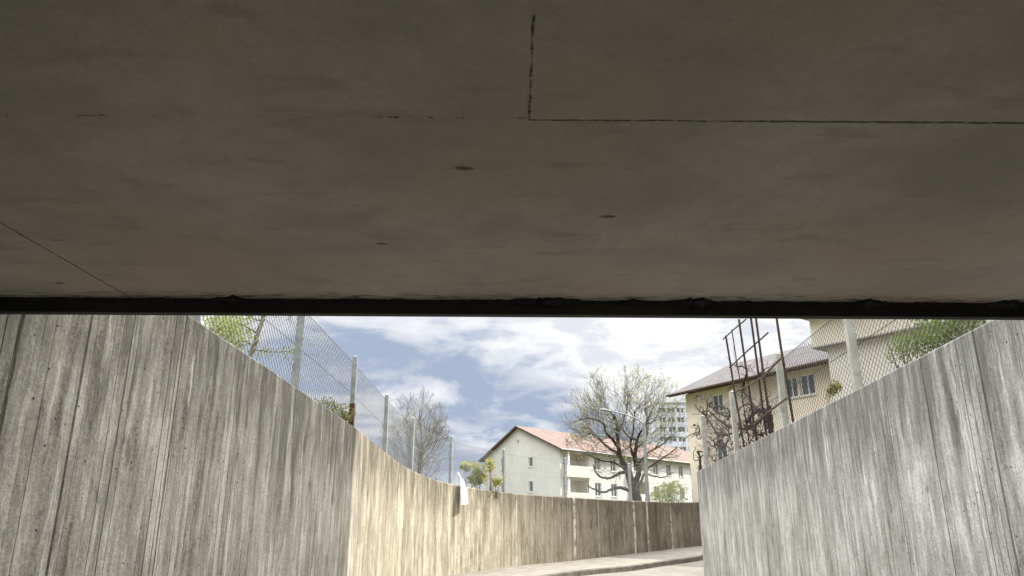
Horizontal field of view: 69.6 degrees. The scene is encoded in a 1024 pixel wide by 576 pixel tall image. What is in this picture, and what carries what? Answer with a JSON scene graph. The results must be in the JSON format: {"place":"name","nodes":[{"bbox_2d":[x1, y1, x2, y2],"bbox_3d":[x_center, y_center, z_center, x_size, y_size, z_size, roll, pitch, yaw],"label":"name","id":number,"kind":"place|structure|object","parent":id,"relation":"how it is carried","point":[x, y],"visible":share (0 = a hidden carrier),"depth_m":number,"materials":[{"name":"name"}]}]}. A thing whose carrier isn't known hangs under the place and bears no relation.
{"place":"outdoors","nodes":[
{"label":"outdoors","id":0,"kind":"place"},
{"bbox_2d":[200,315,811,489],"label":"sky","id":1,"kind":"structure","parent":0,"point":[491,376],"materials":[{"name":"blue"}]},
{"bbox_2d":[453,546,702,575],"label":"pavement","id":2,"kind":"structure","parent":0,"point":[593,563],"depth_m":21.22,"materials":[{"name":"concrete"}]},
{"bbox_2d":[584,560,703,575],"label":"road","id":3,"kind":"structure","parent":0,"point":[696,568],"depth_m":19.82,"materials":[{"name":"grey asphalt"}]},
{"bbox_2d":[539,555,702,575],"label":"kerb","id":4,"kind":"structure","parent":3,"relation":"on","point":[583,572],"depth_m":20.39,"materials":[{"name":"concrete"}]},
{"bbox_2d":[697,320,1023,575],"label":"retaining wall","id":5,"kind":"structure","parent":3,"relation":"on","point":[915,467],"depth_m":8.28,"materials":[{"name":"concrete"}]},
{"bbox_2d":[723,319,793,447],"bbox_3d":[4.539,1.296,13.874,0.219,3.316,3.482,-1,-17,2],"label":"trellis","id":6,"kind":"object","parent":5,"relation":"on","point":[763,377],"visible":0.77,"depth_m":13.71,"materials":[{"name":"metal"}]},
{"bbox_2d":[683,356,776,470],"bbox_3d":[5.056,3.345,17.836,1.022,2.874,9.758,-1,-17,3],"label":"gnarled vine","id":7,"kind":"object","parent":6,"relation":"attached to","point":[710,404],"visible":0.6,"depth_m":16.64,"materials":[{"name":"brown plant"}]},
{"bbox_2d":[700,319,991,467],"bbox_3d":[4.575,1.520,11.770,0.135,1.854,14.600,-1,-17,2],"label":"chain link fence","id":8,"kind":"object","parent":5,"relation":"on","point":[854,364],"visible":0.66,"depth_m":11.30,"materials":[{"name":"metal"}]},
{"bbox_3d":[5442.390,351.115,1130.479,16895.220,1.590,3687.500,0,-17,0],"label":"terrain","id":9,"kind":"structure","parent":0,"visible":0},
{"bbox_2d":[202,316,309,362],"bbox_3d":[-4.151,0.688,11.436,1.720,3.121,1.911,14,-22,-37],"label":"young tree","id":10,"kind":"object","parent":9,"relation":"on","point":[234,330],"visible":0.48,"depth_m":11.25,"materials":[{"name":"green plant"}]},
{"bbox_2d":[0,314,701,575],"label":"retaining wall","id":11,"kind":"structure","parent":9,"relation":"on","point":[159,445],"depth_m":6.72,"materials":[{"name":"concrete"}]},
{"bbox_2d":[314,396,356,422],"bbox_3d":[-2.858,1.959,11.629,0.748,0.451,1.013,0,-17,0],"label":"ivy clump","id":12,"kind":"object","parent":11,"relation":"on","point":[349,418],"visible":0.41,"depth_m":11.76,"materials":[{"name":"green plant"}]},
{"bbox_2d":[189,315,698,501],"bbox_3d":[1.207,3.617,17.223,7.506,2.441,26.708,-11,-20,32],"label":"chain link fence","id":13,"kind":"object","parent":11,"relation":"on","point":[297,360],"visible":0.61,"depth_m":13.98,"materials":[{"name":"metal"}]},
{"bbox_2d":[456,473,467,504],"bbox_3d":[-1.305,5.226,19.186,0.328,0.835,0.354,0,-17,0],"label":"plastic bag","id":14,"kind":"object","parent":11,"relation":"hanging from","point":[464,496],"visible":1,"depth_m":19.11,"materials":[{"name":"white plastic"}]},
{"bbox_2d":[0,0,1023,319],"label":"concrete underpass","id":15,"kind":"object","parent":11,"relation":"on","point":[660,158],"visible":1,"depth_m":2.46,"materials":[{"name":"grey concrete"}]},
{"bbox_2d":[378,386,452,479],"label":"bare tree","id":16,"kind":"object","parent":9,"relation":"on","point":[434,428],"visible":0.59,"depth_m":46.96,"materials":[{"name":"brown plant"}]},
{"bbox_2d":[459,458,502,498],"bbox_3d":[-0.877,5.333,20.751,1.281,1.165,0.609,0,-17,0],"label":"leafy shrub","id":17,"kind":"object","parent":9,"relation":"on","point":[496,482],"visible":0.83,"depth_m":20.76,"materials":[{"name":"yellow plant"}]},
{"bbox_2d":[478,426,692,501],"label":"gabled house","id":18,"kind":"structure","parent":9,"relation":"on","point":[533,443],"depth_m":77.35,"materials":[{"name":"paint"}]},
{"bbox_2d":[529,457,532,466],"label":"window","id":19,"kind":"structure","parent":18,"relation":"in","point":[530,461],"depth_m":75.68,"materials":[{"name":"grey glass"}]},
{"bbox_2d":[529,481,532,492],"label":"window","id":20,"kind":"structure","parent":18,"relation":"in","point":[531,482],"depth_m":74.97,"materials":[{"name":"grey glass"}]},
{"bbox_2d":[594,457,601,470],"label":"window","id":21,"kind":"structure","parent":18,"relation":"in","point":[595,463],"depth_m":78.03,"materials":[{"name":"grey glass"}]},
{"bbox_2d":[595,483,602,496],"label":"window","id":22,"kind":"structure","parent":18,"relation":"in","point":[598,484],"depth_m":77.28,"materials":[{"name":"grey glass"}]},
{"bbox_2d":[610,459,615,471],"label":"window","id":23,"kind":"structure","parent":18,"relation":"in","point":[611,466],"depth_m":80.20,"materials":[{"name":"grey glass"}]},
{"bbox_2d":[611,484,616,496],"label":"window","id":24,"kind":"structure","parent":18,"relation":"in","point":[615,491],"depth_m":79.48,"materials":[{"name":"grey glass"}]},
{"bbox_2d":[653,463,659,475],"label":"window","id":25,"kind":"structure","parent":18,"relation":"in","point":[656,465],"depth_m":86.80,"materials":[{"name":"grey glass"}]},
{"bbox_2d":[666,464,671,476],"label":"window","id":26,"kind":"structure","parent":18,"relation":"in","point":[667,467],"depth_m":88.93,"materials":[{"name":"grey glass"}]},
{"bbox_2d":[678,466,682,476],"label":"window","id":27,"kind":"structure","parent":18,"relation":"in","point":[680,475],"depth_m":91.10,"materials":[{"name":"grey glass"}]},
{"bbox_2d":[560,362,687,500],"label":"bare tree","id":28,"kind":"object","parent":9,"relation":"on","point":[617,430],"visible":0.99,"depth_m":41.09,"materials":[{"name":"brown plant"}]},
{"bbox_2d":[599,408,649,501],"bbox_3d":[5.373,8.145,35.169,2.252,4.764,0.237,0,-17,0],"label":"street lamp","id":29,"kind":"object","parent":9,"relation":"on","point":[645,456],"visible":0.84,"depth_m":35.22,"materials":[{"name":"metal"}]},
{"bbox_2d":[645,402,688,451],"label":"tower block","id":30,"kind":"structure","parent":9,"relation":"on","point":[678,443],"depth_m":230.08,"materials":[{"name":"white concrete"}]},
{"bbox_2d":[649,478,690,501],"bbox_3d":[7.833,10.171,36.674,2.089,1.409,1.681,0,-17,0],"label":"pale bush","id":31,"kind":"object","parent":9,"relation":"on","point":[660,496],"visible":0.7,"depth_m":36.49,"materials":[{"name":"green plant"}]},
{"bbox_2d":[666,344,833,501],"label":"gabled house","id":32,"kind":"structure","parent":9,"relation":"on","point":[716,385],"depth_m":35.12,"materials":[{"name":"beige paint"}]},
{"bbox_2d":[713,393,723,412],"bbox_3d":[10.041,5.628,35.893,0.215,0.900,0.882,8,-19,-25],"label":"window","id":33,"kind":"structure","parent":32,"relation":"in","point":[718,397],"depth_m":36.00,"materials":[{"name":"grey glass"}]},
{"bbox_2d":[717,443,726,459],"bbox_3d":[10.108,8.025,35.181,0.065,1.200,0.762,8,-19,-25],"label":"window","id":34,"kind":"structure","parent":32,"relation":"in","point":[719,449],"depth_m":35.41,"materials":[{"name":"grey glass"}]},
{"bbox_2d":[787,376,798,398],"bbox_3d":[12.129,4.343,31.917,0.215,0.950,0.789,8,-19,-25],"label":"window","id":35,"kind":"structure","parent":32,"relation":"in","point":[794,379],"depth_m":31.92,"materials":[{"name":"grey glass"}]},
{"bbox_2d":[800,373,815,397],"bbox_3d":[12.518,4.112,31.175,0.215,0.950,0.899,8,-19,-25],"label":"window","id":36,"kind":"structure","parent":32,"relation":"in","point":[803,387],"depth_m":31.24,"materials":[{"name":"grey glass"}]},
{"bbox_2d":[803,319,985,400],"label":"flat block","id":37,"kind":"structure","parent":9,"relation":"on","point":[816,325],"depth_m":26.14,"materials":[{"name":"white paint"}]},
{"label":"terrain","id":38,"kind":"structure","parent":0,"visible":0},
{"bbox_2d":[825,380,842,401],"bbox_3d":[4.826,1.587,11.024,0.280,0.450,0.219,0,-17,0],"label":"plant","id":39,"kind":"object","parent":38,"relation":"on","point":[832,389],"visible":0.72,"depth_m":11.03,"materials":[{"name":"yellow plant"}]},
{"bbox_2d":[884,319,985,368],"bbox_3d":[5.349,0.856,9.341,1.122,1.327,1.881,0,-17,0],"label":"dense bush","id":40,"kind":"object","parent":38,"relation":"on","point":[932,327],"visible":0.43,"depth_m":9.38,"materials":[{"name":"green plant"}]}
]}

